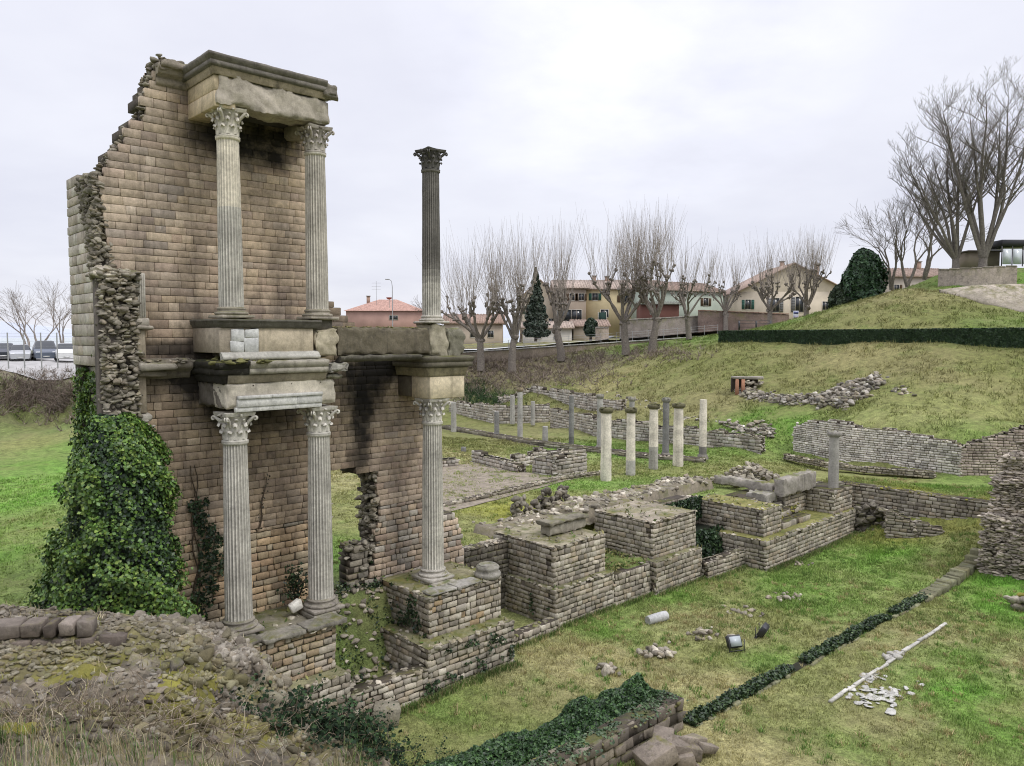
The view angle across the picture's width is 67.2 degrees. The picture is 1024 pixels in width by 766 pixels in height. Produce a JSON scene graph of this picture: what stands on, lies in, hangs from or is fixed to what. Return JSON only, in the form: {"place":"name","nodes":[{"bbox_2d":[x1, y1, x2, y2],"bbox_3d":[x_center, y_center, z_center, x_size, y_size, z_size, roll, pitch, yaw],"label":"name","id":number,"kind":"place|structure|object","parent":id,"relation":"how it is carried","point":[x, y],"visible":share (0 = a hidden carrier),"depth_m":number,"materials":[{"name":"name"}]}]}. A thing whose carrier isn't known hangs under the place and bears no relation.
{"place":"outdoors","nodes":[
{"label":"outdoors","id":0,"kind":"place"},
{"bbox_2d":[0,321,519,337],"bbox_3d":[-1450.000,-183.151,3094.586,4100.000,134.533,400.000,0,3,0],"label":"hills","id":1,"kind":"structure","parent":0,"point":[5,328],"depth_m":2893.59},
{"bbox_2d":[0,268,1023,765],"bbox_3d":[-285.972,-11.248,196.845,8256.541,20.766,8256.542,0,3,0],"label":"ground","id":2,"kind":"structure","parent":0,"point":[28,448],"depth_m":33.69,"materials":[{"name":"green plant"}]},
{"bbox_2d":[0,358,75,379],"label":"car park","id":3,"kind":"structure","parent":2,"relation":"on","point":[14,364],"depth_m":66.86,"materials":[{"name":"grey asphalt"}]},
{"bbox_2d":[0,363,76,430],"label":"dry brush","id":4,"kind":"object","parent":2,"relation":"on","point":[53,399],"visible":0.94,"depth_m":62.27,"materials":[{"name":"brown plant"}]},
{"bbox_2d":[0,604,391,765],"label":"ruin mass","id":5,"kind":"object","parent":2,"relation":"on","point":[28,650],"visible":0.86,"depth_m":10.30,"materials":[{"name":"grey stone"}]},
{"bbox_2d":[0,667,308,765],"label":"dry bush","id":6,"kind":"object","parent":5,"relation":"on","point":[85,699],"visible":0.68,"depth_m":8.85,"materials":[{"name":"brown plant"}]},
{"bbox_2d":[67,663,327,765],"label":"dry bush","id":7,"kind":"object","parent":5,"relation":"on","point":[227,728],"visible":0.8,"depth_m":9.19,"materials":[{"name":"brown plant"}]},
{"bbox_2d":[0,601,400,765],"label":"dry grass","id":8,"kind":"structure","parent":5,"relation":"on","point":[3,739],"depth_m":7.96,"materials":[{"name":"beige plant"}]},
{"bbox_2d":[214,670,427,765],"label":"dry bush","id":9,"kind":"object","parent":5,"relation":"on","point":[300,719],"visible":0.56,"depth_m":10.38,"materials":[{"name":"green plant"}]},
{"bbox_2d":[66,63,463,622],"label":"stage wall","id":10,"kind":"structure","parent":2,"relation":"on","point":[142,229],"depth_m":21.46,"materials":[{"name":"brick"}]},
{"bbox_2d":[67,354,96,503],"bbox_3d":[-11.321,1.179,20.428,0.633,3.966,2.254,-3,5,-44],"label":"climbing ivy","id":11,"kind":"object","parent":10,"relation":"attached to","point":[82,396],"visible":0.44,"depth_m":20.75,"materials":[{"name":"green plant"}]},
{"bbox_2d":[18,412,204,618],"bbox_3d":[-10.146,4.191,19.328,4.437,6.904,3.513,0,3,0],"label":"ivy bush","id":12,"kind":"object","parent":10,"relation":"attached to","point":[128,561],"visible":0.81,"depth_m":18.48,"materials":[{"name":"green plant"}]},
{"bbox_2d":[184,465,223,618],"bbox_3d":[-8.664,4.516,21.484,1.579,4.510,0.242,-3,5,-43],"label":"climbing ivy","id":13,"kind":"object","parent":10,"relation":"attached to","point":[196,522],"visible":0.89,"depth_m":21.52,"materials":[{"name":"green plant"}]},
{"bbox_2d":[219,603,350,723],"bbox_3d":[-7.077,8.300,21.233,3.186,3.192,4.689,3,5,45],"label":"podium","id":14,"kind":"object","parent":2,"relation":"on","point":[289,642],"visible":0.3,"depth_m":21.32,"materials":[{"name":"stone"}]},
{"bbox_2d":[211,410,264,635],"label":"corinthian column","id":15,"kind":"structure","parent":14,"relation":"on","point":[239,618],"depth_m":20.55,"materials":[{"name":"stone"}]},
{"bbox_2d":[296,404,344,615],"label":"corinthian column","id":16,"kind":"structure","parent":14,"relation":"on","point":[321,598],"depth_m":22.27,"materials":[{"name":"stone"}]},
{"bbox_2d":[191,355,348,412],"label":"entablature","id":17,"kind":"structure","parent":16,"relation":"on","point":[242,385],"depth_m":20.83,"materials":[{"name":"stone"}]},
{"bbox_2d":[189,318,338,360],"bbox_3d":[-6.873,-1.219,21.610,3.566,1.132,1.920,-3,5,-44],"label":"pedestal course","id":18,"kind":"object","parent":17,"relation":"on","point":[224,339],"visible":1,"depth_m":20.80,"materials":[{"name":"stone"}]},
{"bbox_2d":[205,104,254,318],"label":"corinthian column","id":19,"kind":"structure","parent":18,"relation":"on","point":[227,127],"depth_m":20.07,"materials":[{"name":"stone"}]},
{"bbox_2d":[148,50,337,141],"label":"entablature","id":20,"kind":"structure","parent":19,"relation":"on","point":[289,102],"depth_m":20.34,"materials":[{"name":"stone"}]},
{"bbox_2d":[295,123,338,319],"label":"corinthian column","id":21,"kind":"structure","parent":18,"relation":"on","point":[314,137],"depth_m":21.82,"materials":[{"name":"stone"}]},
{"bbox_2d":[332,325,429,361],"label":"stone lintel","id":22,"kind":"structure","parent":17,"relation":"on","point":[387,343],"depth_m":23.28,"materials":[{"name":"beige stone"}]},
{"bbox_2d":[277,671,417,765],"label":"ivy","id":23,"kind":"object","parent":2,"relation":"on","point":[344,723],"visible":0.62,"depth_m":10.47,"materials":[{"name":"green plant"}]},
{"bbox_2d":[303,578,391,682],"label":"weeds","id":24,"kind":"object","parent":2,"relation":"on","point":[339,588],"visible":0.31,"depth_m":24.73,"materials":[{"name":"green plant"}]},
{"bbox_2d":[335,585,398,685],"bbox_3d":[-4.656,8.011,23.982,2.830,2.604,3.276,-3,5,-41],"label":"stone rubble","id":25,"kind":"object","parent":2,"relation":"on","point":[357,640],"visible":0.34,"depth_m":24.38,"materials":[{"name":"grey stone"}]},
{"bbox_2d":[344,296,421,326],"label":"house","id":26,"kind":"structure","parent":2,"relation":"on","point":[369,314],"depth_m":149.55,"materials":[{"name":"paint"}]},
{"bbox_2d":[349,664,430,722],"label":"wall","id":27,"kind":"structure","parent":2,"relation":"on","point":[404,685],"depth_m":22.49,"materials":[{"name":"stone"}]},
{"bbox_2d":[0,399,875,605],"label":"lawn grass","id":28,"kind":"structure","parent":2,"relation":"on","point":[790,467],"depth_m":45.19,"materials":[{"name":"green plant"}]},
{"bbox_2d":[599,406,613,480],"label":"portico column","id":29,"kind":"structure","parent":28,"relation":"on","point":[606,443],"depth_m":44.10,"materials":[{"name":"stone"}]},
{"bbox_2d":[380,559,514,693],"bbox_3d":[-2.333,8.011,25.538,3.700,3.250,3.451,-3,5,-43],"label":"podium","id":30,"kind":"object","parent":2,"relation":"on","point":[459,609],"visible":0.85,"depth_m":24.58,"materials":[{"name":"stone"}]},
{"bbox_2d":[411,398,453,583],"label":"corinthian column","id":31,"kind":"structure","parent":30,"relation":"on","point":[433,569],"depth_m":25.13,"materials":[{"name":"stone"}]},
{"bbox_2d":[392,323,474,398],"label":"impost block","id":32,"kind":"structure","parent":31,"relation":"on","point":[439,370],"depth_m":25.03,"materials":[{"name":"stone"}]},
{"bbox_2d":[413,146,449,323],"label":"corinthian column","id":33,"kind":"structure","parent":32,"relation":"on","point":[430,158],"depth_m":24.67,"materials":[{"name":"stone"}]},
{"bbox_2d":[424,629,514,697],"bbox_3d":[-1.261,8.752,24.283,3.774,1.377,0.167,-3,5,-43],"label":"climbing ivy","id":34,"kind":"object","parent":30,"relation":"attached to","point":[493,641],"visible":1,"depth_m":24.43,"materials":[{"name":"green plant"}]},
{"bbox_2d":[419,221,526,370],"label":"pollarded tree","id":35,"kind":"object","parent":2,"relation":"on","point":[475,333],"visible":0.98,"depth_m":94.26,"materials":[{"name":"brown plant"}]},
{"bbox_2d":[442,314,504,343],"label":"house","id":36,"kind":"structure","parent":2,"relation":"on","point":[494,334],"depth_m":127.76,"materials":[{"name":"paint"}]},
{"bbox_2d":[462,538,509,608],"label":"dark wall","id":37,"kind":"structure","parent":2,"relation":"on","point":[495,550],"depth_m":30.23,"materials":[{"name":"stone"}]},
{"bbox_2d":[471,450,525,472],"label":"ruin wall","id":38,"kind":"structure","parent":2,"relation":"on","point":[482,457],"depth_m":48.77,"materials":[{"name":"stone"}]},
{"bbox_2d":[448,400,549,423],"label":"back wall","id":39,"kind":"structure","parent":2,"relation":"on","point":[482,411],"depth_m":74.53,"materials":[{"name":"stone"}]},
{"bbox_2d":[443,463,563,511],"bbox_3d":[-1.038,5.682,42.870,8.419,0.127,16.030,0,3,-7],"label":"gravel court","id":40,"kind":"object","parent":2,"relation":"on","point":[523,477],"visible":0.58,"depth_m":43.86,"materials":[{"name":"grey gravel"}]},
{"bbox_2d":[465,215,548,371],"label":"pollarded tree","id":41,"kind":"object","parent":2,"relation":"on","point":[514,328],"visible":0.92,"depth_m":93.06,"materials":[{"name":"brown plant"}]},
{"bbox_2d":[472,508,562,538],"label":"ruined wall","id":42,"kind":"structure","parent":2,"relation":"on","point":[489,530],"depth_m":33.10,"materials":[{"name":"stone"}]},
{"bbox_2d":[443,470,600,505],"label":"stone kerb","id":43,"kind":"structure","parent":2,"relation":"on","point":[496,492],"depth_m":41.50,"materials":[{"name":"grey stone"}]},
{"bbox_2d":[522,269,550,341],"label":"spruce tree","id":44,"kind":"object","parent":2,"relation":"on","point":[535,324],"visible":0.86,"depth_m":104.75,"materials":[{"name":"green plant"}]},
{"bbox_2d":[514,617,559,646],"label":"wall","id":45,"kind":"structure","parent":2,"relation":"on","point":[544,626],"depth_m":27.85,"materials":[{"name":"stone"}]},
{"bbox_2d":[510,484,569,516],"bbox_3d":[1.305,5.563,36.432,3.674,1.381,0.856,-3,5,-44],"label":"rock pile","id":46,"kind":"object","parent":2,"relation":"on","point":[517,505],"visible":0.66,"depth_m":36.19,"materials":[{"name":"stone"}]},
{"bbox_2d":[494,518,613,625],"bbox_3d":[1.539,7.586,31.224,3.630,3.414,4.101,-3,5,-44],"label":"podium","id":47,"kind":"object","parent":2,"relation":"on","point":[566,576],"visible":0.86,"depth_m":29.95,"materials":[{"name":"stone"}]},
{"bbox_2d":[535,512,588,535],"bbox_3d":[2.042,5.691,31.119,2.405,0.605,0.860,-3,5,-44],"label":"fallen cornice block","id":48,"kind":"object","parent":47,"relation":"on","point":[559,524],"depth_m":30.81,"materials":[{"name":"beige stone"}]},
{"bbox_2d":[422,672,688,765],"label":"ivy hedge","id":49,"kind":"object","parent":2,"relation":"on","point":[584,715],"visible":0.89,"depth_m":20.12,"materials":[{"name":"green plant"}]},
{"bbox_2d":[527,211,589,360],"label":"pollarded tree","id":50,"kind":"object","parent":2,"relation":"on","point":[558,296],"visible":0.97,"depth_m":95.61,"materials":[{"name":"brown plant"}]},
{"bbox_2d":[531,452,587,475],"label":"ruin wall","id":51,"kind":"structure","parent":2,"relation":"on","point":[558,463],"depth_m":46.42,"materials":[{"name":"stone"}]},
{"bbox_2d":[497,384,626,410],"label":"back wall","id":52,"kind":"structure","parent":2,"relation":"on","point":[588,401],"depth_m":77.04,"materials":[{"name":"stone"}]},
{"bbox_2d":[551,279,588,320],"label":"house","id":53,"kind":"structure","parent":2,"relation":"on","point":[577,309],"depth_m":123.48,"materials":[{"name":"paint"}]},
{"bbox_2d":[442,425,706,462],"bbox_3d":[2.764,4.650,59.538,2.575,0.602,26.964,-3,5,-45],"label":"stylobate","id":54,"kind":"object","parent":2,"relation":"on","point":[589,449],"visible":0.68,"depth_m":57.56,"materials":[{"name":"stone"}]},
{"bbox_2d":[460,336,700,361],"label":"road wall","id":55,"kind":"structure","parent":2,"relation":"on","point":[521,353],"depth_m":99.31,"materials":[{"name":"stone"}]},
{"bbox_2d":[450,339,719,401],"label":"dry brush","id":56,"kind":"object","parent":2,"relation":"on","point":[512,372],"visible":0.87,"depth_m":91.65,"materials":[{"name":"brown plant"}]},
{"bbox_2d":[522,692,686,765],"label":"wall","id":57,"kind":"structure","parent":2,"relation":"on","point":[632,737],"depth_m":19.76,"materials":[{"name":"stone"}]},
{"bbox_2d":[359,530,860,727],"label":"wall foot grass","id":58,"kind":"structure","parent":2,"relation":"on","point":[502,668],"depth_m":28.05,"materials":[{"name":"green plant"}]},
{"bbox_2d":[577,205,664,354],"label":"pollarded tree","id":59,"kind":"object","parent":2,"relation":"on","point":[623,318],"visible":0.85,"depth_m":92.20,"materials":[{"name":"brown plant"}]},
{"bbox_2d":[586,275,655,336],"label":"house","id":60,"kind":"structure","parent":2,"relation":"on","point":[598,306],"depth_m":124.50,"materials":[{"name":"paint"}]},
{"bbox_2d":[545,473,714,524],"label":"ruined wall","id":61,"kind":"structure","parent":2,"relation":"on","point":[669,486],"depth_m":38.53,"materials":[{"name":"stone"}]},
{"bbox_2d":[613,563,651,604],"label":"wall","id":62,"kind":"structure","parent":2,"relation":"on","point":[633,582],"depth_m":31.70,"materials":[{"name":"stone"}]},
{"bbox_2d":[594,498,701,594],"bbox_3d":[6.080,7.337,34.680,3.589,3.493,3.754,-3,5,-44],"label":"podium","id":63,"kind":"object","parent":2,"relation":"on","point":[662,537],"visible":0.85,"depth_m":33.70,"materials":[{"name":"stone"}]},
{"bbox_2d":[603,195,693,351],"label":"pollarded tree","id":64,"kind":"object","parent":2,"relation":"on","point":[653,311],"visible":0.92,"depth_m":90.73,"materials":[{"name":"brown plant"}]},
{"bbox_2d":[632,735,679,765],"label":"fallen block","id":65,"kind":"object","parent":2,"relation":"on","point":[657,750],"depth_m":19.20,"materials":[{"name":"beige stone"}]},
{"bbox_2d":[549,407,765,454],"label":"back wall","id":66,"kind":"structure","parent":2,"relation":"on","point":[587,424],"depth_m":59.93,"materials":[{"name":"stone"}]},
{"bbox_2d":[620,316,697,340],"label":"boundary wall","id":67,"kind":"structure","parent":2,"relation":"on","point":[643,326],"depth_m":110.38,"materials":[{"name":"stone"}]},
{"bbox_2d":[650,495,698,523],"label":"back wall","id":68,"kind":"structure","parent":2,"relation":"on","point":[675,498],"depth_m":37.62,"materials":[{"name":"stone"}]},
{"bbox_2d":[665,495,725,557],"bbox_3d":[8.809,7.247,36.891,3.545,3.189,1.943,-3,5,-44],"label":"ivy curtain","id":69,"kind":"object","parent":68,"relation":"attached to","point":[706,535],"visible":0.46,"depth_m":37.03,"materials":[{"name":"green plant"}]},
{"bbox_2d":[631,281,726,318],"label":"house","id":70,"kind":"structure","parent":2,"relation":"on","point":[706,302],"depth_m":121.18,"materials":[{"name":"paint"}]},
{"bbox_2d":[672,402,685,466],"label":"portico column","id":71,"kind":"structure","parent":2,"relation":"on","point":[678,407],"depth_m":49.04,"materials":[{"name":"stone"}]},
{"bbox_2d":[662,227,725,339],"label":"pollarded tree","id":72,"kind":"object","parent":2,"relation":"on","point":[682,298],"visible":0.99,"depth_m":99.51,"materials":[{"name":"brown plant"}]},
{"bbox_2d":[380,475,1023,765],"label":"grass tufts","id":73,"kind":"object","parent":2,"relation":"on","point":[842,652],"visible":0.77,"depth_m":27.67,"materials":[{"name":"green plant"}]},
{"bbox_2d":[693,241,751,329],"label":"pollarded tree","id":74,"kind":"object","parent":2,"relation":"on","point":[725,308],"visible":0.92,"depth_m":111.00,"materials":[{"name":"brown plant"}]},
{"bbox_2d":[701,548,746,577],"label":"wall","id":75,"kind":"structure","parent":2,"relation":"on","point":[719,563],"depth_m":35.33,"materials":[{"name":"stone"}]},
{"bbox_2d":[444,278,1023,443],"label":"bank grass","id":76,"kind":"structure","parent":2,"relation":"on","point":[808,316],"depth_m":70.49,"materials":[{"name":"green plant"}]},
{"bbox_2d":[698,310,788,334],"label":"boundary wall","id":77,"kind":"structure","parent":2,"relation":"on","point":[709,318],"depth_m":112.42,"materials":[{"name":"stone"}]},
{"bbox_2d":[712,461,780,487],"bbox_3d":[13.316,5.066,44.388,4.610,1.323,2.570,-3,5,-44],"label":"rubble heap","id":78,"kind":"object","parent":2,"relation":"on","point":[754,471],"visible":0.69,"depth_m":44.16,"materials":[{"name":"stone"}]},
{"bbox_2d":[698,469,857,570],"bbox_3d":[14.017,6.789,40.419,10.341,3.896,4.390,-3,5,-43],"label":"podium","id":79,"kind":"object","parent":2,"relation":"on","point":[806,513],"visible":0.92,"depth_m":38.32,"materials":[{"name":"stone"}]},
{"bbox_2d":[714,474,776,502],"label":"stone slab","id":80,"kind":"structure","parent":79,"relation":"on","point":[766,494],"depth_m":40.71,"materials":[{"name":"grey stone"}]},
{"bbox_2d":[827,430,841,488],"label":"portico column","id":81,"kind":"structure","parent":79,"relation":"on","point":[833,466],"depth_m":41.62,"materials":[{"name":"stone"}]},
{"bbox_2d":[726,261,836,319],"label":"house","id":82,"kind":"structure","parent":2,"relation":"on","point":[749,300],"depth_m":123.41,"materials":[{"name":"paint"}]},
{"bbox_2d":[744,231,824,323],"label":"pollarded tree","id":83,"kind":"object","parent":2,"relation":"on","point":[768,288],"visible":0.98,"depth_m":108.70,"materials":[{"name":"brown plant"}]},
{"bbox_2d":[734,384,857,405],"bbox_3d":[22.277,0.934,62.850,4.204,1.761,11.441,-3,5,-44],"label":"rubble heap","id":84,"kind":"object","parent":2,"relation":"on","point":[788,399],"visible":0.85,"depth_m":61.45,"materials":[{"name":"stone"}]},
{"bbox_2d":[771,225,840,315],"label":"pollarded tree","id":85,"kind":"object","parent":2,"relation":"on","point":[806,287],"visible":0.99,"depth_m":106.69,"materials":[{"name":"brown plant"}]},
{"bbox_2d":[683,547,980,726],"bbox_3d":[13.464,8.757,28.865,22.494,1.115,0.719,-3,5,-41],"label":"drain channel","id":86,"kind":"object","parent":2,"relation":"on","point":[725,701],"visible":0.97,"depth_m":26.71,"materials":[{"name":"green plant"}]},
{"bbox_2d":[812,371,888,411],"bbox_3d":[26.128,0.612,59.507,7.418,2.962,4.465,-3,4,-40],"label":"rubble heap","id":87,"kind":"object","parent":2,"relation":"on","point":[876,380],"visible":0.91,"depth_m":58.95,"materials":[{"name":"stone"}]},
{"bbox_2d":[782,453,935,478],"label":"stone kerb","id":88,"kind":"structure","parent":2,"relation":"on","point":[873,469],"depth_m":47.75,"materials":[{"name":"grey stone"}]},
{"bbox_2d":[840,247,889,301],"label":"evergreen tree","id":89,"kind":"object","parent":2,"relation":"on","point":[866,273],"visible":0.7,"depth_m":87.91,"materials":[{"name":"green plant"}]},
{"bbox_2d":[718,327,1023,347],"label":"hedge","id":90,"kind":"object","parent":2,"relation":"on","point":[1009,337],"visible":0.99,"depth_m":67.69,"materials":[{"name":"green plant"}]},
{"bbox_2d":[853,501,900,531],"bbox_3d":[20.059,7.450,41.596,1.179,1.921,3.647,-3,5,-43],"label":"rubble heap","id":91,"kind":"object","parent":2,"relation":"on","point":[864,521],"visible":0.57,"depth_m":41.93,"materials":[{"name":"stone"}]},
{"bbox_2d":[792,419,964,475],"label":"boundary wall","id":92,"kind":"structure","parent":2,"relation":"on","point":[892,446],"depth_m":49.04,"materials":[{"name":"stone"}]},
{"bbox_2d":[834,199,926,289],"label":"bare tree","id":93,"kind":"object","parent":2,"relation":"on","point":[891,281],"visible":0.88,"depth_m":94.96,"materials":[{"name":"brown plant"}]},
{"bbox_2d":[845,672,923,714],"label":"fragments","id":94,"kind":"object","parent":2,"relation":"on","point":[893,692],"depth_m":23.36,"materials":[{"name":"white stone"}]},
{"bbox_2d":[828,622,947,702],"bbox_3d":[12.841,9.290,26.092,9.316,0.244,0.615,-3,5,-40],"label":"marble gutter","id":95,"kind":"object","parent":2,"relation":"on","point":[889,657],"visible":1,"depth_m":25.91,"materials":[{"name":"white stone"}]},
{"bbox_2d":[854,189,969,286],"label":"bare tree","id":96,"kind":"object","parent":2,"relation":"on","point":[906,282],"visible":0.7,"depth_m":90.80,"materials":[{"name":"grey plant"}]},
{"bbox_2d":[883,509,944,537],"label":"ruin wall","id":97,"kind":"structure","parent":2,"relation":"on","point":[898,524],"depth_m":39.79,"materials":[{"name":"stone"}]},
{"bbox_2d":[839,481,992,519],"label":"retaining wall","id":98,"kind":"structure","parent":2,"relation":"on","point":[912,503],"depth_m":40.62,"materials":[{"name":"stone"}]},
{"bbox_2d":[887,114,1003,267],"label":"bare tree","id":99,"kind":"object","parent":2,"relation":"on","point":[952,248],"visible":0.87,"depth_m":82.53,"materials":[{"name":"brown plant"}]},
{"bbox_2d":[907,56,1023,266],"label":"bare tree","id":100,"kind":"object","parent":2,"relation":"on","point":[983,247],"visible":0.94,"depth_m":80.95,"materials":[{"name":"brown plant"}]},
{"bbox_2d":[938,265,1016,286],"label":"retaining wall","id":101,"kind":"structure","parent":2,"relation":"on","point":[984,275],"depth_m":81.38,"materials":[{"name":"stone"}]},
{"bbox_2d":[939,284,1023,311],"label":"path","id":102,"kind":"structure","parent":2,"relation":"on","point":[1009,296],"depth_m":74.59,"materials":[{"name":"beige gravel"}]},
{"bbox_2d":[958,425,1023,476],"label":"boundary wall","id":103,"kind":"structure","parent":2,"relation":"on","point":[982,456],"depth_m":45.31,"materials":[{"name":"stone"}]},
{"bbox_2d":[959,240,1023,267],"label":"canopy building","id":104,"kind":"structure","parent":2,"relation":"on","point":[1007,248],"depth_m":89.55,"materials":[{"name":"paint"}]},
{"bbox_2d":[974,440,1023,579],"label":"ruined wall","id":105,"kind":"structure","parent":2,"relation":"on","point":[1001,542],"depth_m":34.16,"materials":[{"name":"stone"}]},
{"bbox_2d":[0,0,1023,328],"label":"sky","id":106,"kind":"structure","parent":0,"point":[755,117],"materials":[{"name":"white"}]},
{"bbox_2d":[464,330,732,349],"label":"road","id":107,"kind":"structure","parent":0,"point":[545,344],"depth_m":104.52,"materials":[{"name":"grey asphalt"}]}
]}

